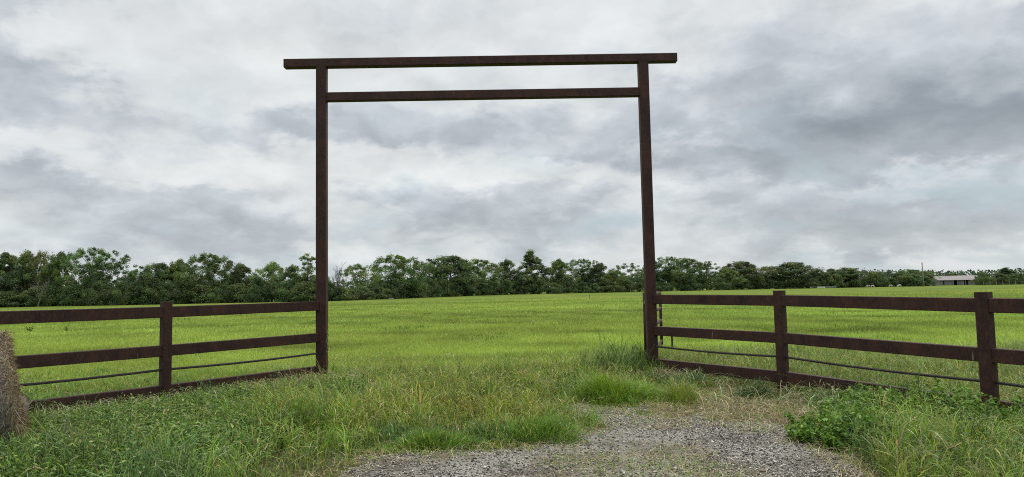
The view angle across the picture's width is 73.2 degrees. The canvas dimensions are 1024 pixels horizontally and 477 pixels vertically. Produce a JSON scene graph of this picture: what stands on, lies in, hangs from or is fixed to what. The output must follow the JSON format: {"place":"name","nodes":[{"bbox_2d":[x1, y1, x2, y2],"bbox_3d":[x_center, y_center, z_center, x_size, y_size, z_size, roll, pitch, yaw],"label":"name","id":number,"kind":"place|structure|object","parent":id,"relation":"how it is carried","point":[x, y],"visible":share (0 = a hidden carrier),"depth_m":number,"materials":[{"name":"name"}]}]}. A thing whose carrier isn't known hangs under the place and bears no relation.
{"place":"outdoors","nodes":[
{"label":"outdoors","id":0,"kind":"place"},
{"bbox_2d":[0,321,1023,476],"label":"roadside grass","id":1,"kind":"structure","parent":0,"point":[917,462],"depth_m":7.26,"materials":[{"name":"plant"}]},
{"bbox_2d":[0,284,1023,476],"bbox_3d":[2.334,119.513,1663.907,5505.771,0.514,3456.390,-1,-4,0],"label":"field ground","id":2,"kind":"structure","parent":0,"point":[857,290],"depth_m":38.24,"materials":[{"name":"plant"}]},
{"bbox_2d":[0,291,24,306],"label":"bush","id":3,"kind":"object","parent":2,"relation":"on","point":[6,298],"visible":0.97,"depth_m":108.92,"materials":[{"name":"green plant"}]},
{"bbox_2d":[0,250,31,295],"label":"tree","id":4,"kind":"object","parent":2,"relation":"on","point":[13,279],"visible":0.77,"depth_m":113.84,"materials":[{"name":"green plant"}]},
{"bbox_2d":[0,329,32,453],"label":"hay bale","id":5,"kind":"object","parent":2,"relation":"on","point":[14,403],"visible":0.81,"depth_m":6.17,"materials":[{"name":"plant"}]},
{"bbox_2d":[1,249,42,291],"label":"tree","id":6,"kind":"object","parent":2,"relation":"on","point":[26,256],"visible":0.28,"depth_m":117.54,"materials":[{"name":"green plant"}]},
{"bbox_2d":[19,250,50,290],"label":"tree","id":7,"kind":"object","parent":2,"relation":"on","point":[40,259],"visible":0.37,"depth_m":116.24,"materials":[{"name":"green plant"}]},
{"bbox_2d":[14,285,57,306],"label":"bush","id":8,"kind":"object","parent":2,"relation":"on","point":[33,301],"visible":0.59,"depth_m":110.41,"materials":[{"name":"green plant"}]},
{"bbox_2d":[32,284,71,306],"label":"bush","id":9,"kind":"object","parent":2,"relation":"on","point":[50,290],"visible":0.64,"depth_m":111.15,"materials":[{"name":"green plant"}]},
{"bbox_2d":[33,251,77,305],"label":"tree","id":10,"kind":"object","parent":2,"relation":"on","point":[52,269],"visible":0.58,"depth_m":114.93,"materials":[{"name":"green plant"}]},
{"bbox_2d":[56,284,91,305],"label":"bush","id":11,"kind":"object","parent":2,"relation":"on","point":[67,300],"visible":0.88,"depth_m":107.20,"materials":[{"name":"green plant"}]},
{"bbox_2d":[69,278,93,305],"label":"bush","id":12,"kind":"object","parent":2,"relation":"on","point":[85,284],"visible":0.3,"depth_m":109.55,"materials":[{"name":"green plant"}]},
{"bbox_2d":[60,247,130,288],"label":"tree","id":13,"kind":"object","parent":2,"relation":"on","point":[80,253],"visible":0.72,"depth_m":111.77,"materials":[{"name":"green plant"}]},
{"bbox_2d":[80,280,112,305],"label":"bush","id":14,"kind":"object","parent":2,"relation":"on","point":[88,302],"visible":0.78,"depth_m":106.57,"materials":[{"name":"green plant"}]},
{"bbox_2d":[85,284,116,304],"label":"bush","id":15,"kind":"object","parent":2,"relation":"on","point":[101,299],"visible":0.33,"depth_m":107.31,"materials":[{"name":"green plant"}]},
{"bbox_2d":[89,261,138,290],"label":"tree","id":16,"kind":"object","parent":2,"relation":"on","point":[117,279],"visible":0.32,"depth_m":111.08,"materials":[{"name":"green plant"}]},
{"bbox_2d":[100,280,139,305],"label":"bush","id":17,"kind":"object","parent":2,"relation":"on","point":[124,299],"visible":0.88,"depth_m":106.16,"materials":[{"name":"green plant"}]},
{"bbox_2d":[118,270,141,298],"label":"tree","id":18,"kind":"object","parent":2,"relation":"on","point":[131,277],"visible":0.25,"depth_m":109.72,"materials":[{"name":"green plant"}]},
{"bbox_2d":[129,285,159,304],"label":"bush","id":19,"kind":"object","parent":2,"relation":"on","point":[137,301],"visible":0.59,"depth_m":107.24,"materials":[{"name":"green plant"}]},
{"bbox_2d":[127,278,165,304],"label":"bush","id":20,"kind":"object","parent":2,"relation":"on","point":[153,288],"visible":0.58,"depth_m":107.71,"materials":[{"name":"green plant"}]},
{"bbox_2d":[136,262,180,299],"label":"tree","id":21,"kind":"object","parent":2,"relation":"on","point":[159,272],"visible":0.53,"depth_m":111.37,"materials":[{"name":"green plant"}]},
{"bbox_2d":[0,301,318,413],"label":"pipe fence","id":22,"kind":"object","parent":2,"relation":"on","point":[165,350],"visible":0.88,"depth_m":9.19,"materials":[{"name":"metal"}]},
{"bbox_2d":[151,281,182,304],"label":"bush","id":23,"kind":"object","parent":2,"relation":"on","point":[168,287],"visible":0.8,"depth_m":107.70,"materials":[{"name":"green plant"}]},
{"bbox_2d":[165,283,193,303],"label":"bush","id":24,"kind":"object","parent":2,"relation":"on","point":[188,300],"visible":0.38,"depth_m":109.99,"materials":[{"name":"green plant"}]},
{"bbox_2d":[167,278,192,303],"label":"bush","id":25,"kind":"object","parent":2,"relation":"on","point":[185,295],"visible":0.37,"depth_m":110.24,"materials":[{"name":"green plant"}]},
{"bbox_2d":[167,258,201,302],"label":"tree","id":26,"kind":"object","parent":2,"relation":"on","point":[178,263],"visible":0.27,"depth_m":114.82,"materials":[{"name":"green plant"}]},
{"bbox_2d":[184,283,216,303],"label":"bush","id":27,"kind":"object","parent":2,"relation":"on","point":[198,300],"visible":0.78,"depth_m":109.77,"materials":[{"name":"green plant"}]},
{"bbox_2d":[171,252,245,300],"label":"tree","id":28,"kind":"object","parent":2,"relation":"on","point":[211,269],"visible":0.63,"depth_m":113.12,"materials":[{"name":"green plant"}]},
{"bbox_2d":[204,287,239,303],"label":"bush","id":29,"kind":"object","parent":2,"relation":"on","point":[212,295],"visible":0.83,"depth_m":109.64,"materials":[{"name":"green plant"}]},
{"bbox_2d":[215,283,236,302],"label":"bush","id":30,"kind":"object","parent":2,"relation":"on","point":[229,294],"visible":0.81,"depth_m":110.52,"materials":[{"name":"green plant"}]},
{"bbox_2d":[222,282,253,302],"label":"bush","id":31,"kind":"object","parent":2,"relation":"on","point":[239,286],"visible":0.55,"depth_m":111.78,"materials":[{"name":"green plant"}]},
{"bbox_2d":[221,265,257,301],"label":"tree","id":32,"kind":"object","parent":2,"relation":"on","point":[247,270],"visible":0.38,"depth_m":115.99,"materials":[{"name":"green plant"}]},
{"bbox_2d":[236,286,271,302],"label":"bush","id":33,"kind":"object","parent":2,"relation":"on","point":[251,295],"visible":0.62,"depth_m":107.73,"materials":[{"name":"green plant"}]},
{"bbox_2d":[245,275,272,302],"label":"bush","id":34,"kind":"object","parent":2,"relation":"on","point":[259,282],"visible":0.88,"depth_m":107.70,"materials":[{"name":"green plant"}]},
{"bbox_2d":[248,261,287,301],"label":"tree","id":35,"kind":"object","parent":2,"relation":"on","point":[271,268],"visible":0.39,"depth_m":113.40,"materials":[{"name":"green plant"}]},
{"bbox_2d":[271,280,298,301],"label":"bush","id":36,"kind":"object","parent":2,"relation":"on","point":[285,285],"visible":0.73,"depth_m":107.66,"materials":[{"name":"green plant"}]},
{"bbox_2d":[275,264,305,294],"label":"tree","id":37,"kind":"object","parent":2,"relation":"on","point":[290,269],"visible":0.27,"depth_m":112.67,"materials":[{"name":"green plant"}]},
{"bbox_2d":[288,280,315,301],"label":"bush","id":38,"kind":"object","parent":2,"relation":"on","point":[304,286],"visible":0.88,"depth_m":104.65,"materials":[{"name":"green plant"}]},
{"bbox_2d":[290,253,315,297],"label":"tree","id":39,"kind":"object","parent":2,"relation":"on","point":[307,270],"visible":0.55,"depth_m":109.57,"materials":[{"name":"green plant"}]},
{"bbox_2d":[328,279,343,300],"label":"bush","id":40,"kind":"object","parent":2,"relation":"on","point":[332,286],"visible":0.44,"depth_m":107.21,"materials":[{"name":"green plant"}]},
{"bbox_2d":[328,285,357,300],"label":"bush","id":41,"kind":"object","parent":2,"relation":"on","point":[345,294],"visible":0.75,"depth_m":108.04,"materials":[{"name":"green plant"}]},
{"bbox_2d":[340,287,365,299],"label":"bush","id":42,"kind":"object","parent":2,"relation":"on","point":[357,294],"visible":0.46,"depth_m":114.79,"materials":[{"name":"green plant"}]},
{"bbox_2d":[340,263,383,287],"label":"tree","id":43,"kind":"object","parent":2,"relation":"on","point":[355,278],"visible":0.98,"depth_m":120.74,"materials":[{"name":"green plant"}]},
{"bbox_2d":[352,286,377,299],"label":"bush","id":44,"kind":"object","parent":2,"relation":"on","point":[370,295],"visible":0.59,"depth_m":116.55,"materials":[{"name":"green plant"}]},
{"bbox_2d":[369,285,393,298],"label":"bush","id":45,"kind":"object","parent":2,"relation":"on","point":[380,290],"visible":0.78,"depth_m":119.94,"materials":[{"name":"green plant"}]},
{"bbox_2d":[377,282,398,298],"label":"bush","id":46,"kind":"object","parent":2,"relation":"on","point":[391,291],"visible":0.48,"depth_m":124.34,"materials":[{"name":"green plant"}]},
{"bbox_2d":[356,252,435,298],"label":"tree","id":47,"kind":"object","parent":2,"relation":"on","point":[413,280],"visible":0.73,"depth_m":128.27,"materials":[{"name":"green plant"}]},
{"bbox_2d":[385,278,407,298],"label":"bush","id":48,"kind":"object","parent":2,"relation":"on","point":[403,289],"visible":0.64,"depth_m":125.93,"materials":[{"name":"green plant"}]},
{"bbox_2d":[425,279,441,297],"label":"bush","id":49,"kind":"object","parent":2,"relation":"on","point":[434,286],"visible":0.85,"depth_m":137.28,"materials":[{"name":"green plant"}]},
{"bbox_2d":[314,423,571,457],"bbox_3d":[-0.661,1.852,6.497,2.447,0.230,1.226,-1,-4,0],"label":"grass clump","id":50,"kind":"object","parent":2,"relation":"on","point":[455,442],"visible":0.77,"depth_m":6.39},
{"bbox_2d":[436,276,457,296],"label":"bush","id":51,"kind":"object","parent":2,"relation":"on","point":[447,284],"visible":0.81,"depth_m":148.05,"materials":[{"name":"green plant"}]},
{"bbox_2d":[424,254,475,296],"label":"tree","id":52,"kind":"object","parent":2,"relation":"on","point":[445,266],"visible":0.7,"depth_m":153.97,"materials":[{"name":"green plant"}]},
{"bbox_2d":[283,53,676,373],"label":"gateway arch","id":53,"kind":"structure","parent":2,"relation":"on","point":[325,97],"depth_m":11.57,"materials":[{"name":"metal"}]},
{"bbox_2d":[642,291,662,362],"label":"field gate","id":54,"kind":"structure","parent":53,"relation":"attached to","point":[659,309],"depth_m":14.38,"materials":[{"name":"metal"}]},
{"bbox_2d":[459,258,510,294],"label":"tree","id":55,"kind":"object","parent":2,"relation":"on","point":[479,276],"visible":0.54,"depth_m":168.28,"materials":[{"name":"green plant"}]},
{"bbox_2d":[487,258,522,294],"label":"tree","id":56,"kind":"object","parent":2,"relation":"on","point":[511,276],"visible":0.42,"depth_m":179.04,"materials":[{"name":"green plant"}]},
{"bbox_2d":[364,408,651,452],"bbox_3d":[-0.033,1.839,6.832,3.222,0.286,1.573,-1,-4,0],"label":"grass clump","id":57,"kind":"object","parent":2,"relation":"on","point":[551,431],"visible":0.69,"depth_m":6.67,"materials":[{"name":"plant"}]},
{"bbox_2d":[502,279,516,294],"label":"bush","id":58,"kind":"object","parent":2,"relation":"on","point":[509,284],"visible":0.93,"depth_m":174.92,"materials":[{"name":"green plant"}]},
{"bbox_2d":[0,366,1023,476],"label":"bank weeds","id":59,"kind":"object","parent":2,"relation":"on","point":[182,420],"visible":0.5,"depth_m":6.49,"materials":[{"name":"green plant"}]},
{"bbox_2d":[8,268,1023,291],"bbox_3d":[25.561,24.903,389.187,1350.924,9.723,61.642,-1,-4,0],"label":"woods","id":60,"kind":"object","parent":2,"relation":"on","point":[1020,270],"visible":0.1,"depth_m":375.77,"materials":[{"name":"green plant"}]},
{"bbox_2d":[512,279,528,293],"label":"bush","id":61,"kind":"object","parent":2,"relation":"on","point":[519,290],"visible":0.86,"depth_m":176.90,"materials":[{"name":"green plant"}]},
{"bbox_2d":[31,365,1023,444],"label":"curling dry grass","id":62,"kind":"structure","parent":2,"relation":"on","point":[806,398],"depth_m":8.68,"materials":[{"name":"plant"}]},
{"bbox_2d":[515,249,558,293],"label":"tree","id":63,"kind":"object","parent":2,"relation":"on","point":[530,265],"visible":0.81,"depth_m":180.02,"materials":[{"name":"green plant"}]},
{"bbox_2d":[531,277,549,293],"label":"bush","id":64,"kind":"object","parent":2,"relation":"on","point":[541,282],"visible":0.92,"depth_m":176.73,"materials":[{"name":"green plant"}]},
{"bbox_2d":[546,282,564,293],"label":"bush","id":65,"kind":"object","parent":2,"relation":"on","point":[555,290],"visible":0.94,"depth_m":175.53,"materials":[{"name":"green plant"}]},
{"bbox_2d":[540,258,579,292],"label":"tree","id":66,"kind":"object","parent":2,"relation":"on","point":[559,277],"visible":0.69,"depth_m":183.21,"materials":[{"name":"green plant"}]},
{"bbox_2d":[560,280,579,292],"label":"bush","id":67,"kind":"object","parent":2,"relation":"on","point":[570,286],"visible":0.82,"depth_m":180.17,"materials":[{"name":"green plant"}]},
{"bbox_2d":[564,258,603,292],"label":"tree","id":68,"kind":"object","parent":2,"relation":"on","point":[582,274],"visible":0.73,"depth_m":186.17,"materials":[{"name":"green plant"}]},
{"bbox_2d":[287,379,896,476],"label":"dead grass litter","id":69,"kind":"object","parent":2,"relation":"on","point":[751,412],"visible":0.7,"depth_m":6.25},
{"bbox_2d":[585,283,604,292],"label":"bush","id":70,"kind":"object","parent":2,"relation":"on","point":[595,289],"visible":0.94,"depth_m":178.71,"materials":[{"name":"green plant"}]},
{"bbox_2d":[584,263,615,292],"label":"tree","id":71,"kind":"object","parent":2,"relation":"on","point":[598,268],"visible":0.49,"depth_m":184.20,"materials":[{"name":"green plant"}]},
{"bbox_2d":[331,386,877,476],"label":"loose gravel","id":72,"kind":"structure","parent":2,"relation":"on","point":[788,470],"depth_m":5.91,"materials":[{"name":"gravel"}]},
{"bbox_2d":[346,403,864,476],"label":"gravel drive","id":73,"kind":"structure","parent":2,"relation":"on","point":[595,447],"depth_m":5.92,"materials":[{"name":"gravel"}]},
{"bbox_2d":[597,269,632,292],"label":"tree","id":74,"kind":"object","parent":2,"relation":"on","point":[619,274],"visible":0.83,"depth_m":181.18,"materials":[{"name":"green plant"}]},
{"bbox_2d":[611,263,643,286],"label":"tree","id":75,"kind":"object","parent":2,"relation":"on","point":[639,279],"visible":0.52,"depth_m":186.49,"materials":[{"name":"green plant"}]},
{"bbox_2d":[534,367,727,412],"bbox_3d":[1.407,1.841,8.728,3.043,0.477,1.962,-1,-4,0],"label":"grass clump","id":76,"kind":"object","parent":2,"relation":"on","point":[599,387],"visible":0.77,"depth_m":8.66,"materials":[{"name":"plant"}]},
{"bbox_2d":[634,261,672,287],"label":"tree","id":77,"kind":"object","parent":2,"relation":"on","point":[658,279],"visible":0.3,"depth_m":193.75,"materials":[{"name":"green plant"}]},
{"bbox_2d":[655,256,688,282],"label":"tree","id":78,"kind":"object","parent":2,"relation":"on","point":[674,260],"visible":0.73,"depth_m":193.84,"materials":[{"name":"green plant"}]},
{"bbox_2d":[669,278,686,290],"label":"bush","id":79,"kind":"object","parent":2,"relation":"on","point":[678,286],"visible":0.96,"depth_m":189.16,"materials":[{"name":"green plant"}]},
{"bbox_2d":[652,375,725,408],"bbox_3d":[2.021,1.883,8.722,1.747,0.395,1.322,-1,-4,0],"label":"grass clump","id":80,"kind":"object","parent":2,"relation":"on","point":[681,388],"visible":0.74,"depth_m":8.67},
{"bbox_2d":[670,257,709,290],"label":"tree","id":81,"kind":"object","parent":2,"relation":"on","point":[689,271],"visible":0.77,"depth_m":190.46,"materials":[{"name":"green plant"}]},
{"bbox_2d":[684,279,702,290],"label":"bush","id":82,"kind":"object","parent":2,"relation":"on","point":[693,282],"visible":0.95,"depth_m":187.69,"materials":[{"name":"green plant"}]},
{"bbox_2d":[692,261,721,289],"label":"tree","id":83,"kind":"object","parent":2,"relation":"on","point":[708,264],"visible":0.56,"depth_m":192.82,"materials":[{"name":"green plant"}]},
{"bbox_2d":[711,277,731,289],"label":"bush","id":84,"kind":"object","parent":2,"relation":"on","point":[718,283],"visible":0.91,"depth_m":187.07,"materials":[{"name":"green plant"}]},
{"bbox_2d":[709,267,746,289],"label":"tree","id":85,"kind":"object","parent":2,"relation":"on","point":[727,272],"visible":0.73,"depth_m":190.87,"materials":[{"name":"green plant"}]},
{"bbox_2d":[718,260,766,289],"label":"tree","id":86,"kind":"object","parent":2,"relation":"on","point":[745,269],"visible":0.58,"depth_m":195.09,"materials":[{"name":"green plant"}]},
{"bbox_2d":[712,378,789,399],"bbox_3d":[3.184,1.942,9.054,1.040,0.317,0.853,-1,-4,0],"label":"grass clump","id":87,"kind":"object","parent":2,"relation":"on","point":[756,387],"visible":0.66,"depth_m":9.04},
{"bbox_2d":[751,266,786,288],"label":"tree","id":88,"kind":"object","parent":2,"relation":"on","point":[766,272],"visible":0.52,"depth_m":197.06,"materials":[{"name":"green plant"}]},
{"bbox_2d":[763,261,823,288],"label":"tree","id":89,"kind":"object","parent":2,"relation":"on","point":[793,272],"visible":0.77,"depth_m":194.82,"materials":[{"name":"green plant"}]},
{"bbox_2d":[820,271,835,286],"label":"bush","id":90,"kind":"object","parent":2,"relation":"on","point":[827,276],"visible":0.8,"depth_m":189.24,"materials":[{"name":"green plant"}]},
{"bbox_2d":[653,290,1023,413],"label":"pipe fence","id":91,"kind":"object","parent":2,"relation":"on","point":[986,354],"visible":0.86,"depth_m":8.59,"materials":[{"name":"metal"}]},
{"bbox_2d":[828,273,848,287],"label":"bush","id":92,"kind":"object","parent":2,"relation":"on","point":[839,280],"visible":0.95,"depth_m":186.66,"materials":[{"name":"green plant"}]},
{"bbox_2d":[782,395,911,451],"bbox_3d":[3.076,1.664,6.322,1.088,0.461,0.935,-1,-4,0],"label":"leafy weed","id":93,"kind":"object","parent":2,"relation":"on","point":[801,430],"visible":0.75,"depth_m":6.22,"materials":[{"name":"green plant"}]},
{"bbox_2d":[830,267,875,287],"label":"tree","id":94,"kind":"object","parent":2,"relation":"on","point":[844,271],"visible":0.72,"depth_m":187.64,"materials":[{"name":"green plant"}]},
{"bbox_2d":[828,385,877,407],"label":"leafy weed","id":95,"kind":"object","parent":2,"relation":"on","point":[841,396],"visible":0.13,"depth_m":7.69,"materials":[{"name":"green plant"}]},
{"bbox_2d":[865,270,883,286],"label":"bush","id":96,"kind":"object","parent":2,"relation":"on","point":[876,281],"visible":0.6,"depth_m":190.18,"materials":[{"name":"green plant"}]},
{"bbox_2d":[846,374,910,393],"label":"leafy weed","id":97,"kind":"object","parent":2,"relation":"on","point":[862,385],"visible":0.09,"depth_m":8.24,"materials":[{"name":"green plant"}]},
{"bbox_2d":[841,384,958,420],"bbox_3d":[4.044,1.734,7.165,1.229,0.430,0.906,-1,-4,0],"label":"leafy weed","id":98,"kind":"object","parent":2,"relation":"on","point":[899,395],"visible":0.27,"depth_m":7.07,"materials":[{"name":"green plant"}]},
{"bbox_2d":[905,273,922,286],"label":"bush","id":99,"kind":"object","parent":2,"relation":"on","point":[919,281],"visible":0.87,"depth_m":187.78,"materials":[{"name":"green plant"}]},
{"bbox_2d":[895,269,934,285],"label":"tree","id":100,"kind":"object","parent":2,"relation":"on","point":[905,273],"visible":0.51,"depth_m":190.66,"materials":[{"name":"green plant"}]},
{"bbox_2d":[900,378,973,395],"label":"leafy weed","id":101,"kind":"object","parent":2,"relation":"on","point":[949,384],"visible":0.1,"depth_m":7.95,"materials":[{"name":"green plant"}]},
{"bbox_2d":[905,384,1001,416],"bbox_3d":[4.631,1.739,7.231,1.021,0.418,0.740,-1,-4,0],"label":"leafy weed","id":102,"kind":"object","parent":2,"relation":"on","point":[957,397],"visible":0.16,"depth_m":7.14,"materials":[{"name":"green plant"}]},
{"bbox_2d":[930,275,977,284],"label":"barn","id":103,"kind":"structure","parent":2,"relation":"on","point":[956,280],"depth_m":203.45,"materials":[{"name":"grey wood"}]},
{"bbox_2d":[972,271,995,284],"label":"bush","id":104,"kind":"object","parent":2,"relation":"on","point":[984,278],"visible":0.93,"depth_m":186.70,"materials":[{"name":"green plant"}]},
{"bbox_2d":[949,392,1023,432],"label":"leafy weed","id":105,"kind":"object","parent":2,"relation":"on","point":[972,405],"visible":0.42,"depth_m":6.63,"materials":[{"name":"green plant"}]},
{"bbox_2d":[991,267,1019,282],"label":"tree","id":106,"kind":"object","parent":2,"relation":"on","point":[1004,270],"visible":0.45,"depth_m":190.18,"materials":[{"name":"green plant"}]},
{"bbox_2d":[1005,274,1023,284],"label":"bush","id":107,"kind":"object","parent":2,"relation":"on","point":[1012,278],"visible":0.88,"depth_m":184.05,"materials":[{"name":"green plant"}]},
{"bbox_2d":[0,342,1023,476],"bbox_3d":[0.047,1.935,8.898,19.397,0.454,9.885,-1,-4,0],"label":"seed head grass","id":108,"kind":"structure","parent":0,"point":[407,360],"depth_m":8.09,"materials":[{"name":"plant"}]},
{"bbox_2d":[0,0,1023,288],"label":"sky","id":109,"kind":"structure","parent":0,"point":[886,135],"materials":[{"name":"grey"}]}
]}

